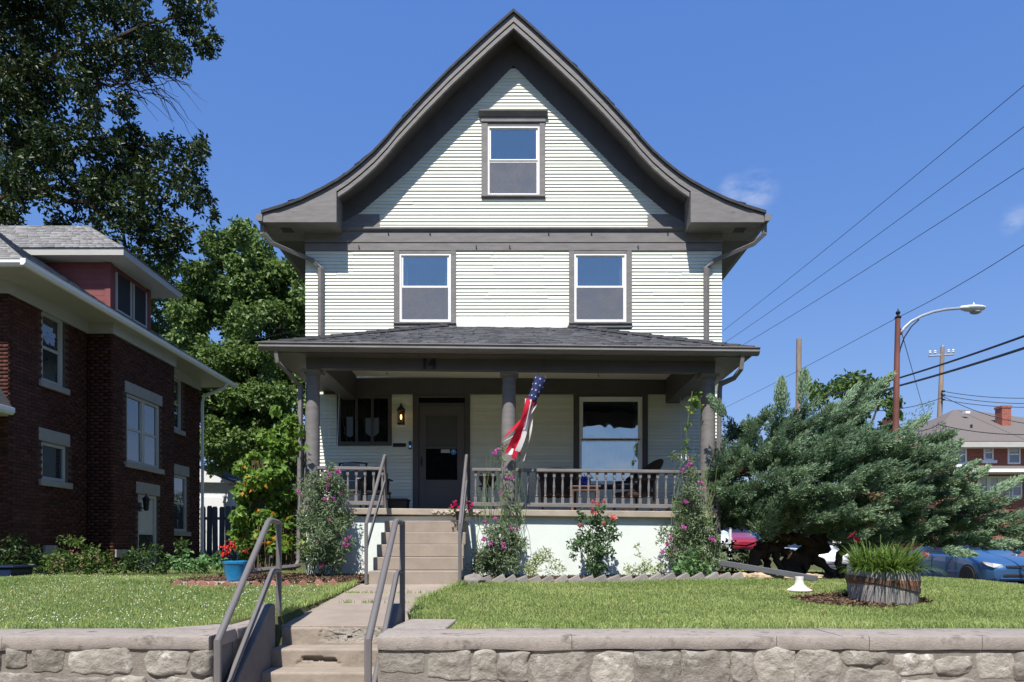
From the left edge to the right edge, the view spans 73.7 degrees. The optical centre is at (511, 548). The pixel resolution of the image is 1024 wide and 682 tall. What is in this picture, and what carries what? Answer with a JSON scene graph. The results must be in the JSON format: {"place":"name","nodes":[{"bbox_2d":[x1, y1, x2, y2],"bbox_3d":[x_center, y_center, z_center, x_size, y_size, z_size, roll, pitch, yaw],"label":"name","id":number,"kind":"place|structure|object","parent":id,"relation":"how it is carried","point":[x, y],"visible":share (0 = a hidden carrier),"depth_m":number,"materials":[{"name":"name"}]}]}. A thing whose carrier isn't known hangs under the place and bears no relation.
{"place":"outdoors","nodes":[
{"label":"outdoors","id":0,"kind":"place"},
{"bbox_2d":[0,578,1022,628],"bbox_3d":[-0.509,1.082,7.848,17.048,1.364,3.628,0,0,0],"label":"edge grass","id":1,"kind":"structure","parent":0,"point":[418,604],"depth_m":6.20,"materials":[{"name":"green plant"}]},
{"bbox_2d":[0,552,1023,646],"bbox_3d":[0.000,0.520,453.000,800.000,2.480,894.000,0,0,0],"label":"ground","id":2,"kind":"structure","parent":0,"point":[287,617],"depth_m":8.19,"materials":[{"name":"green plant"}]},
{"bbox_2d":[0,565,36,576],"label":"storage tub","id":3,"kind":"object","parent":2,"relation":"on","point":[12,570],"visible":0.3,"depth_m":10.88,"materials":[{"name":"blue plastic"}]},
{"bbox_2d":[0,533,45,574],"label":"bush","id":4,"kind":"object","parent":2,"relation":"on","point":[34,560],"visible":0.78,"depth_m":12.51,"materials":[{"name":"green plant"}]},
{"bbox_2d":[39,533,121,575],"bbox_3d":[-7.266,0.186,11.498,1.946,0.917,1.090,0,0,37],"label":"bush","id":5,"kind":"object","parent":2,"relation":"on","point":[60,565],"visible":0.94,"depth_m":11.50,"materials":[{"name":"green plant"}]},
{"bbox_2d":[0,0,225,273],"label":"oak tree","id":6,"kind":"object","parent":2,"relation":"on","point":[34,138],"visible":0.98,"depth_m":24.25,"materials":[{"name":"green plant"}]},
{"bbox_2d":[0,226,237,571],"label":"brick house","id":7,"kind":"structure","parent":2,"relation":"on","point":[102,383],"depth_m":15.44,"materials":[{"name":"red brick"}]},
{"bbox_2d":[41,311,62,386],"bbox_3d":[-9.665,-4.155,14.285,0.070,1.430,0.690,0,0,0],"label":"window","id":8,"kind":"structure","parent":7,"relation":"in","point":[52,328],"depth_m":14.34,"materials":[{"name":"white paint"}]},
{"bbox_2d":[41,442,64,481],"bbox_3d":[-9.665,-1.810,14.330,0.070,0.780,0.780,0,0,0],"label":"window","id":9,"kind":"structure","parent":7,"relation":"in","point":[53,455],"depth_m":14.37,"materials":[{"name":"grey glass"}]},
{"bbox_2d":[127,393,158,467],"bbox_3d":[-9.094,-2.850,16.770,0.072,1.620,1.500,0,0,0],"label":"window","id":10,"kind":"structure","parent":7,"relation":"in","point":[142,415],"depth_m":16.74,"materials":[{"name":"grey glass"}]},
{"bbox_2d":[138,494,155,567],"bbox_3d":[-9.095,-0.265,16.950,0.070,2.130,0.900,0,0,0],"label":"side door","id":11,"kind":"structure","parent":7,"relation":"in","point":[146,519],"depth_m":17.04,"materials":[{"name":"white paint"}]},
{"bbox_2d":[174,378,180,429],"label":"window","id":12,"kind":"structure","parent":7,"relation":"in","point":[177,384],"depth_m":19.73,"materials":[{"name":"grey glass"}]},
{"bbox_2d":[174,474,185,531],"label":"window","id":13,"kind":"structure","parent":7,"relation":"in","point":[179,481],"depth_m":19.87,"materials":[{"name":"grey glass"}]},
{"bbox_2d":[0,620,249,681],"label":"retaining wall","id":14,"kind":"structure","parent":2,"relation":"on","point":[180,654],"depth_m":5.58,"materials":[{"name":"stone"}]},
{"bbox_2d":[115,543,176,574],"bbox_3d":[-6.443,0.255,12.020,1.739,0.708,0.780,0,0,33],"label":"bush","id":15,"kind":"object","parent":2,"relation":"on","point":[129,563],"visible":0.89,"depth_m":12.05,"materials":[{"name":"green plant"}]},
{"bbox_2d":[0,574,328,626],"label":"clover","id":16,"kind":"object","parent":2,"relation":"on","point":[120,599],"depth_m":8.03,"materials":[{"name":"green plant"}]},
{"bbox_2d":[173,537,191,558],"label":"bush","id":17,"kind":"object","parent":2,"relation":"on","point":[182,543],"visible":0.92,"depth_m":14.99,"materials":[{"name":"green plant"}]},
{"bbox_2d":[163,548,227,573],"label":"bush","id":18,"kind":"object","parent":2,"relation":"on","point":[200,562],"visible":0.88,"depth_m":12.08,"materials":[{"name":"green plant"}]},
{"bbox_2d":[200,466,243,561],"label":"garage","id":19,"kind":"structure","parent":2,"relation":"on","point":[217,492],"depth_m":25.00,"materials":[{"name":"white"}]},
{"bbox_2d":[200,497,224,561],"bbox_3d":[-10.950,-0.550,24.978,0.900,2.700,0.035,0,0,0],"label":"door panel","id":20,"kind":"structure","parent":19,"relation":"in","point":[219,502],"depth_m":24.96,"materials":[{"name":"white paint"}]},
{"bbox_2d":[150,251,303,495],"bbox_3d":[-14.034,-6.790,33.333,10.098,15.221,6.904,0,0,25],"label":"tree","id":21,"kind":"object","parent":2,"relation":"on","point":[167,272],"visible":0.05,"depth_m":31.79,"materials":[{"name":"green plant"}]},
{"bbox_2d":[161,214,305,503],"bbox_3d":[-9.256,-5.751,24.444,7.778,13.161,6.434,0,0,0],"label":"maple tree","id":22,"kind":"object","parent":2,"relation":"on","point":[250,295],"visible":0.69,"depth_m":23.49,"materials":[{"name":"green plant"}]},
{"bbox_2d":[200,506,273,563],"bbox_3d":[-9.040,-0.337,22.424,2.400,2.145,0.072,0,0,0],"label":"board fence","id":23,"kind":"object","parent":2,"relation":"on","point":[212,518],"visible":0.35,"depth_m":22.39,"materials":[{"name":"wood"}]},
{"bbox_2d":[170,579,336,586],"bbox_3d":[-3.636,0.545,9.636,2.443,0.242,0.232,0,0,0],"label":"garden edging","id":24,"kind":"object","parent":2,"relation":"on","point":[257,583],"visible":0.29,"depth_m":9.56,"materials":[{"name":"red brick"}]},
{"bbox_2d":[226,405,310,570],"bbox_3d":[-4.058,-1.008,11.363,1.388,2.757,1.481,0,0,-18],"label":"bush","id":25,"kind":"object","parent":2,"relation":"on","point":[268,487],"visible":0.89,"depth_m":11.12,"materials":[{"name":"green plant"}]},
{"bbox_2d":[184,575,363,584],"bbox_3d":[-3.550,0.471,10.550,2.900,0.089,1.900,0,0,0],"label":"bed","id":26,"kind":"object","parent":2,"relation":"on","point":[345,581],"visible":0.21,"depth_m":9.93,"materials":[{"name":"brown soil"}]},
{"bbox_2d":[183,580,253,583],"bbox_3d":[-4.223,0.501,9.975,1.096,0.055,0.549,0,0,0],"label":"paver","id":27,"kind":"object","parent":26,"relation":"on","point":[219,581],"visible":0.29,"depth_m":9.73,"materials":[{"name":"concrete"}]},
{"bbox_2d":[222,561,247,580],"bbox_3d":[-4.024,0.323,9.950,0.374,0.292,0.374,0,0,0],"label":"flower pot","id":28,"kind":"object","parent":27,"relation":"on","point":[233,570],"visible":0.73,"depth_m":9.81,"materials":[{"name":"blue plastic"}]},
{"bbox_2d":[218,539,255,557],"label":"red flowers","id":29,"kind":"object","parent":28,"relation":"in","point":[235,546],"visible":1,"depth_m":9.90,"materials":[{"name":"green plant"}]},
{"bbox_2d":[292,460,357,573],"bbox_3d":[-2.986,-0.486,10.723,1.110,1.759,0.945,0,0,40],"label":"flowering shrub","id":30,"kind":"object","parent":26,"relation":"on","point":[315,526],"visible":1,"depth_m":10.60,"materials":[{"name":"green plant"}]},
{"bbox_2d":[250,563,300,573],"bbox_3d":[-3.700,0.314,10.388,0.137,0.165,1.212,0,0,34],"label":"downspout pipe","id":31,"kind":"object","parent":2,"relation":"on","point":[268,569],"visible":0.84,"depth_m":10.37,"materials":[{"name":"grey metal"}]},
{"bbox_2d":[281,584,449,634],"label":"walkway","id":32,"kind":"structure","parent":2,"relation":"on","point":[335,612],"depth_m":7.93,"materials":[{"name":"concrete"}]},
{"bbox_2d":[364,454,386,584],"bbox_3d":[-2.055,-0.503,10.350,0.055,2.047,1.506,0,0,0],"label":"handrail","id":33,"kind":"object","parent":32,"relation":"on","point":[367,537],"visible":1,"depth_m":10.09,"materials":[{"name":"grey metal"}]},
{"bbox_2d":[341,582,442,602],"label":"joint grass","id":34,"kind":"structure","parent":32,"relation":"on","point":[372,601],"depth_m":8.93,"materials":[{"name":"green plant"}]},
{"bbox_2d":[458,454,467,582],"bbox_3d":[-0.735,-0.503,10.350,0.055,2.047,1.506,0,0,0],"label":"handrail","id":35,"kind":"object","parent":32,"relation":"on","point":[464,496],"visible":0.9,"depth_m":10.00,"materials":[{"name":"grey metal"}]},
{"bbox_2d":[369,521,467,583],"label":"porch steps","id":36,"kind":"structure","parent":2,"relation":"on","point":[431,552],"depth_m":10.25,"materials":[{"name":"concrete"}]},
{"bbox_2d":[455,511,465,519],"bbox_3d":[-0.809,-0.517,10.720,0.180,0.140,0.180,0,0,0],"label":"flower pot","id":37,"kind":"object","parent":36,"relation":"on","point":[457,514],"visible":0.49,"depth_m":10.67,"materials":[{"name":"plastic"}]},
{"bbox_2d":[448,500,472,517],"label":"geranium","id":38,"kind":"object","parent":37,"relation":"in","point":[455,509],"visible":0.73,"depth_m":10.65,"materials":[{"name":"pink plant"}]},
{"bbox_2d":[462,574,485,583],"bbox_3d":[-0.556,0.450,9.783,0.375,0.187,0.213,0,0,0],"label":"rock","id":39,"kind":"object","parent":2,"relation":"on","point":[475,578],"visible":0.68,"depth_m":9.71,"materials":[{"name":"grey stone"}]},
{"bbox_2d":[255,8,771,575],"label":"clapboard house","id":40,"kind":"structure","parent":2,"relation":"on","point":[491,224],"depth_m":13.47,"materials":[{"name":"white wood"}]},
{"bbox_2d":[178,328,304,348],"bbox_3d":[-10.461,-5.829,19.919,17.943,2.878,0.343,0,0,44],"label":"overhead wire","id":41,"kind":"object","parent":40,"relation":"attached to","point":[247,340],"visible":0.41,"depth_m":15.56,"materials":[{"name":"black metal"}]},
{"bbox_2d":[332,462,368,507],"bbox_3d":[-2.858,-1.093,12.036,0.540,0.952,0.845,0,0,0],"label":"lounge chair","id":42,"kind":"object","parent":40,"relation":"on","point":[352,475],"visible":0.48,"depth_m":12.18,"materials":[{"name":"black metal"}]},
{"bbox_2d":[337,394,391,445],"bbox_3d":[-2.915,-2.541,13.491,1.083,1.008,0.062,0,0,0],"label":"leaded window","id":43,"kind":"structure","parent":40,"relation":"in","point":[366,420],"depth_m":13.50,"materials":[{"name":"glass"}]},
{"bbox_2d":[357,466,392,507],"bbox_3d":[-2.449,-1.071,12.320,0.579,0.908,0.600,0,0,0],"label":"patio chair","id":44,"kind":"object","parent":40,"relation":"on","point":[369,479],"visible":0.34,"depth_m":12.47,"materials":[{"name":"black metal"}]},
{"bbox_2d":[387,498,410,507],"bbox_3d":[-2.107,-0.770,12.700,0.380,0.305,0.440,0,0,0],"label":"storage box","id":45,"kind":"object","parent":40,"relation":"on","point":[400,502],"visible":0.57,"depth_m":12.50,"materials":[{"name":"black plastic"}]},
{"bbox_2d":[393,251,455,327],"bbox_3d":[-1.720,-5.122,13.478,1.239,1.513,0.095,0,0,0],"label":"window","id":46,"kind":"structure","parent":40,"relation":"in","point":[413,305],"depth_m":13.49,"materials":[{"name":"beige paint"}]},
{"bbox_2d":[419,405,464,508],"bbox_3d":[-1.385,-1.708,13.462,0.898,2.252,0.111,0,0,0],"label":"storm door","id":47,"kind":"structure","parent":40,"relation":"in","point":[441,427],"depth_m":13.46,"materials":[{"name":"paint"}]},
{"bbox_2d":[478,485,496,508],"bbox_3d":[-0.436,-0.876,12.283,0.362,0.524,0.379,0,0,0],"label":"plant stand","id":48,"kind":"object","parent":40,"relation":"on","point":[481,486],"visible":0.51,"depth_m":12.23,"materials":[{"name":"black metal"}]},
{"bbox_2d":[479,476,496,484],"bbox_3d":[-0.438,-1.220,12.300,0.320,0.160,0.315,0,0,0],"label":"flower pot","id":49,"kind":"object","parent":48,"relation":"on","point":[487,478],"visible":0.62,"depth_m":12.19,"materials":[{"name":"plastic"}]},
{"bbox_2d":[479,109,547,198],"bbox_3d":[0.025,-7.759,13.448,1.358,1.689,0.155,0,0,0],"label":"window","id":50,"kind":"structure","parent":40,"relation":"in","point":[499,180],"depth_m":13.48,"materials":[{"name":"beige paint"}]},
{"bbox_2d":[499,367,546,461],"bbox_3d":[0.175,-2.207,10.797,0.757,1.690,0.344,0,0,-12],"label":"flag","id":51,"kind":"object","parent":40,"relation":"hanging from","point":[515,442],"visible":1,"depth_m":10.76,"materials":[{"name":"red fabric"}]},
{"bbox_2d":[538,468,577,509],"bbox_3d":[0.850,-1.089,12.654,0.735,0.906,0.676,0,0,0],"label":"wicker chair","id":52,"kind":"object","parent":40,"relation":"on","point":[558,484],"visible":0.51,"depth_m":12.78,"materials":[{"name":"black wicker"}]},
{"bbox_2d":[568,485,600,509],"bbox_3d":[1.281,-0.861,12.100,0.540,0.485,0.400,0,0,0],"label":"side table","id":53,"kind":"object","parent":40,"relation":"on","point":[575,488],"visible":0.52,"depth_m":11.93,"materials":[{"name":"brown wood"}]},
{"bbox_2d":[581,477,590,484],"bbox_3d":[1.296,-1.187,12.100,0.204,0.165,0.207,0,0,0],"label":"flower pot","id":54,"kind":"object","parent":53,"relation":"on","point":[584,480],"visible":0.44,"depth_m":12.01,"materials":[{"name":"ceramic"}]},
{"bbox_2d":[569,251,631,327],"bbox_3d":[1.746,-5.122,13.478,1.250,1.513,0.095,0,0,0],"label":"window","id":55,"kind":"structure","parent":40,"relation":"in","point":[591,306],"depth_m":13.49,"materials":[{"name":"beige paint"}]},
{"bbox_2d":[573,394,647,487],"bbox_3d":[1.948,-2.138,13.478,1.478,1.898,0.095,0,0,0],"label":"window","id":56,"kind":"structure","parent":40,"relation":"in","point":[642,399],"depth_m":13.47,"materials":[{"name":"paint"}]},
{"bbox_2d":[605,459,669,510],"bbox_3d":[2.260,-1.114,12.319,1.012,1.056,0.715,0,0,-22],"label":"wicker rocker","id":57,"kind":"object","parent":40,"relation":"on","point":[657,464],"visible":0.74,"depth_m":12.34,"materials":[{"name":"black wicker"}]},
{"bbox_2d":[681,388,703,460],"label":"climbing vine","id":58,"kind":"object","parent":40,"relation":"hanging from","point":[694,399],"visible":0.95,"depth_m":11.03,"materials":[{"name":"green plant"}]},
{"bbox_2d":[168,569,933,607],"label":"bark chips","id":59,"kind":"object","parent":2,"relation":"on","point":[835,598],"visible":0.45,"depth_m":10.05,"materials":[{"name":"brown wood"}]},
{"bbox_2d":[270,476,841,560],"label":"thicket","id":60,"kind":"object","parent":2,"relation":"on","point":[294,520],"depth_m":41.73,"materials":[{"name":"green plant"}]},
{"bbox_2d":[483,572,744,582],"bbox_3d":[1.347,0.462,10.037,4.196,0.243,0.180,0,0,-3],"label":"garden edging","id":61,"kind":"object","parent":2,"relation":"on","point":[616,578],"visible":0.61,"depth_m":10.00,"materials":[{"name":"grey stone"}]},
{"bbox_2d":[492,571,842,579],"bbox_3d":[2.713,0.452,11.413,7.077,0.060,2.575,0,0,-7],"label":"bed","id":62,"kind":"object","parent":2,"relation":"on","point":[678,575],"visible":0.07,"depth_m":10.84,"materials":[{"name":"brown soil"}]},
{"bbox_2d":[464,442,529,576],"bbox_3d":[-0.241,-0.558,10.720,1.074,2.260,0.872,0,0,0],"label":"flowering shrub","id":63,"kind":"object","parent":62,"relation":"on","point":[487,559],"visible":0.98,"depth_m":10.66,"materials":[{"name":"green plant"}]},
{"bbox_2d":[520,546,566,577],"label":"herb","id":64,"kind":"object","parent":62,"relation":"on","point":[540,557],"visible":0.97,"depth_m":10.42,"materials":[{"name":"green plant"}]},
{"bbox_2d":[565,499,621,576],"bbox_3d":[1.275,-0.151,10.565,0.885,1.228,0.648,0,0,0],"label":"rose bush","id":65,"kind":"object","parent":62,"relation":"on","point":[596,568],"visible":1,"depth_m":10.57,"materials":[{"name":"green plant"}]},
{"bbox_2d":[623,543,665,575],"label":"herb","id":66,"kind":"object","parent":62,"relation":"on","point":[629,567],"visible":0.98,"depth_m":10.43,"materials":[{"name":"green plant"}]},
{"bbox_2d":[654,449,728,573],"bbox_3d":[2.859,-0.587,10.769,1.237,1.996,0.787,0,0,0],"label":"flowering shrub","id":67,"kind":"object","parent":62,"relation":"on","point":[685,511],"visible":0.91,"depth_m":10.71,"materials":[{"name":"green plant"}]},
{"bbox_2d":[671,547,713,576],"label":"leafy plant","id":68,"kind":"object","parent":62,"relation":"on","point":[686,565],"visible":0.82,"depth_m":10.34,"materials":[{"name":"green plant"}]},
{"bbox_2d":[721,538,748,571],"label":"bush","id":69,"kind":"object","parent":62,"relation":"on","point":[743,557],"visible":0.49,"depth_m":12.11,"materials":[{"name":"green plant"}]},
{"bbox_2d":[733,572,823,579],"bbox_3d":[4.052,0.437,10.321,1.580,0.172,0.292,0,0,-10],"label":"rock border","id":70,"kind":"object","parent":62,"relation":"on","point":[755,575],"visible":0.38,"depth_m":10.21,"materials":[{"name":"beige stone"}]},
{"bbox_2d":[377,619,1023,681],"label":"retaining wall","id":71,"kind":"structure","parent":2,"relation":"on","point":[424,650],"depth_m":5.57,"materials":[{"name":"stone"}]},
{"bbox_2d":[721,527,732,551],"bbox_3d":[9.586,-0.504,33.191,1.790,1.480,4.450,0,0,10],"label":"parked car","id":72,"kind":"object","parent":2,"relation":"on","point":[724,534],"visible":0.13,"depth_m":31.13,"materials":[{"name":"white paint"}]},
{"bbox_2d":[721,528,756,552],"bbox_3d":[11.394,-0.438,35.217,1.790,1.480,4.450,0,0,5],"label":"parked car","id":73,"kind":"object","parent":2,"relation":"on","point":[742,537],"visible":0.32,"depth_m":33.19,"materials":[{"name":"red paint"}]},
{"bbox_2d":[720,560,817,580],"bbox_3d":[3.832,0.327,10.250,1.389,0.298,0.085,0,0,31],"label":"downspout pipe","id":74,"kind":"object","parent":2,"relation":"on","point":[766,570],"visible":0.93,"depth_m":10.21,"materials":[{"name":"grey metal"}]},
{"bbox_2d":[795,338,801,532],"bbox_3d":[16.745,-5.736,40.000,0.412,13.123,0.380,0,0,0],"label":"utility pole","id":75,"kind":"object","parent":2,"relation":"on","point":[798,353],"visible":0.34,"depth_m":39.90,"materials":[{"name":"brown wood"}]},
{"bbox_2d":[787,576,812,591],"bbox_3d":[3.745,0.460,8.900,0.320,0.190,0.320,0,0,0],"label":"birdbath pedestal","id":76,"kind":"object","parent":2,"relation":"on","point":[799,586],"visible":1,"depth_m":8.84,"materials":[{"name":"white concrete"}]},
{"bbox_2d":[806,369,905,558],"bbox_3d":[18.286,-4.569,36.189,6.230,10.582,5.084,0,0,0],"label":"tree","id":77,"kind":"object","parent":2,"relation":"on","point":[838,384],"visible":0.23,"depth_m":35.65,"materials":[{"name":"green plant"}]},
{"bbox_2d":[698,366,1023,575],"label":"juniper tree","id":78,"kind":"object","parent":2,"relation":"on","point":[801,483],"visible":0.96,"depth_m":10.53,"materials":[{"name":"green plant"}]},
{"bbox_2d":[793,594,929,605],"bbox_3d":[4.201,0.618,8.207,1.636,0.085,0.875,0,0,0],"label":"barrel bed","id":79,"kind":"object","parent":2,"relation":"on","point":[842,602],"visible":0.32,"depth_m":8.05,"materials":[{"name":"brown soil"}]},
{"bbox_2d":[845,569,920,604],"bbox_3d":[4.476,0.452,8.250,0.813,0.408,0.817,0,0,0],"label":"barrel planter","id":80,"kind":"object","parent":79,"relation":"on","point":[901,587],"visible":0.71,"depth_m":7.92,"materials":[{"name":"grey wood"}]},
{"bbox_2d":[836,531,947,576],"bbox_3d":[4.467,0.051,8.218,1.346,0.542,1.380,0,0,0],"label":"lily clump","id":81,"kind":"object","parent":80,"relation":"in","point":[886,559],"visible":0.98,"depth_m":8.02,"materials":[{"name":"green plant"}]},
{"bbox_2d":[849,405,1023,555],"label":"brick house","id":82,"kind":"structure","parent":2,"relation":"on","point":[1001,454],"depth_m":38.00,"materials":[{"name":"red brick"}]},
{"bbox_2d":[954,449,966,466],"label":"window","id":83,"kind":"structure","parent":82,"relation":"in","point":[963,460],"depth_m":37.96,"materials":[{"name":"grey glass"}]},
{"bbox_2d":[977,476,988,493],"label":"window","id":84,"kind":"structure","parent":82,"relation":"in","point":[985,480],"depth_m":37.97,"materials":[{"name":"grey glass"}]},
{"bbox_2d":[981,449,996,462],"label":"window","id":85,"kind":"structure","parent":82,"relation":"in","point":[988,454],"depth_m":37.95,"materials":[{"name":"white plastic"}]},
{"bbox_2d":[989,476,999,495],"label":"window","id":86,"kind":"structure","parent":82,"relation":"in","point":[993,480],"depth_m":37.96,"materials":[{"name":"white glass"}]},
{"bbox_2d":[1000,476,1009,496],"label":"window","id":87,"kind":"structure","parent":82,"relation":"in","point":[1003,478],"depth_m":37.96,"materials":[{"name":"grey glass"}]},
{"bbox_2d":[1007,449,1020,463],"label":"window","id":88,"kind":"structure","parent":82,"relation":"in","point":[1013,455],"depth_m":37.97,"materials":[{"name":"white plastic"}]},
{"bbox_2d":[1011,476,1021,496],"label":"window","id":89,"kind":"structure","parent":82,"relation":"in","point":[1017,490],"depth_m":37.97,"materials":[{"name":"grey glass"}]},
{"bbox_2d":[891,303,985,553],"bbox_3d":[13.103,-3.017,21.000,2.908,9.066,0.340,0,0,0],"label":"street lamp","id":90,"kind":"object","parent":2,"relation":"on","point":[973,309],"visible":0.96,"depth_m":20.94,"materials":[{"name":"orange paint"}]},
{"bbox_2d":[727,245,1023,406],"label":"overhead wire","id":91,"kind":"object","parent":90,"relation":"attached to","point":[893,319],"visible":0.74,"depth_m":20.57,"materials":[{"name":"black metal"}]},
{"bbox_2d":[825,335,1023,395],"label":"overhead wire","id":92,"kind":"object","parent":90,"relation":"attached to","point":[1000,344],"visible":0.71,"depth_m":19.70,"materials":[{"name":"black metal"}]},
{"bbox_2d":[834,347,1023,406],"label":"overhead wire","id":93,"kind":"object","parent":90,"relation":"attached to","point":[985,360],"visible":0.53,"depth_m":18.79,"materials":[{"name":"black metal"}]},
{"bbox_2d":[928,345,954,416],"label":"utility pole","id":94,"kind":"object","parent":2,"relation":"on","point":[942,354],"visible":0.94,"depth_m":44.91,"materials":[{"name":"wood"}]},
{"bbox_2d":[943,396,1021,422],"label":"overhead wire","id":95,"kind":"object","parent":94,"relation":"attached to","point":[983,413],"visible":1,"depth_m":40.70,"materials":[{"name":"black metal"}]},
{"bbox_2d":[943,395,1023,403],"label":"overhead wire","id":96,"kind":"object","parent":94,"relation":"attached to","point":[984,401],"visible":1,"depth_m":43.02,"materials":[{"name":"black metal"}]},
{"bbox_2d":[943,391,1023,398],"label":"overhead wire","id":97,"kind":"object","parent":94,"relation":"attached to","point":[982,396],"visible":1,"depth_m":43.12,"materials":[{"name":"black metal"}]},
{"bbox_2d":[0,0,1023,542],"label":"sky","id":98,"kind":"structure","parent":0,"point":[810,114],"materials":[{"name":"blue"}]},
{"bbox_2d":[723,85,1023,330],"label":"overhead wire","id":99,"kind":"object","parent":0,"point":[892,194],"visible":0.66,"depth_m":31.84,"materials":[{"name":"black metal"}]},
{"bbox_2d":[726,127,1023,341],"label":"overhead wire","id":100,"kind":"object","parent":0,"point":[894,222],"visible":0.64,"depth_m":31.74,"materials":[{"name":"black metal"}]},
{"bbox_2d":[743,168,1023,344],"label":"overhead wire","id":101,"kind":"object","parent":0,"point":[899,248],"visible":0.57,"depth_m":31.61,"materials":[{"name":"black metal"}]},
{"bbox_2d":[829,564,1017,583],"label":"side street","id":102,"kind":"structure","parent":0,"point":[833,566],"depth_m":31.69,"materials":[{"name":"grey asphalt"}]},
{"bbox_2d":[781,541,848,566],"bbox_3d":[14.150,0.215,32.225,1.790,1.480,4.450,0,0,0],"label":"parked car","id":103,"kind":"object","parent":102,"relation":"on","point":[829,557],"visible":0.11,"depth_m":30.09,"materials":[{"name":"white paint"}]},
{"bbox_2d":[905,540,1023,583],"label":"parked car","id":104,"kind":"object","parent":102,"relation":"on","point":[1000,565],"visible":0.61,"depth_m":18.88,"materials":[{"name":"blue paint"}]},
{"bbox_2d":[899,424,1023,434],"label":"overhead wire","id":105,"kind":"object","parent":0,"point":[975,431],"visible":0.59,"depth_m":29.99,"materials":[{"name":"black metal"}]},
{"label":"sidewalk","id":106,"kind":"structure","parent":0,"visible":0},
{"bbox_2d":[225,603,401,681],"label":"front steps","id":107,"kind":"structure","parent":106,"relation":"on","point":[313,654],"depth_m":6.76,"materials":[{"name":"concrete"}]},
{"bbox_2d":[214,518,281,681],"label":"handrail","id":108,"kind":"object","parent":107,"relation":"attached to","point":[225,622],"visible":0.95,"depth_m":6.28,"materials":[{"name":"grey metal"}]},
{"bbox_2d":[364,518,404,681],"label":"handrail","id":109,"kind":"object","parent":107,"relation":"on","point":[396,522],"visible":0.88,"depth_m":6.37,"materials":[{"name":"grey metal"}]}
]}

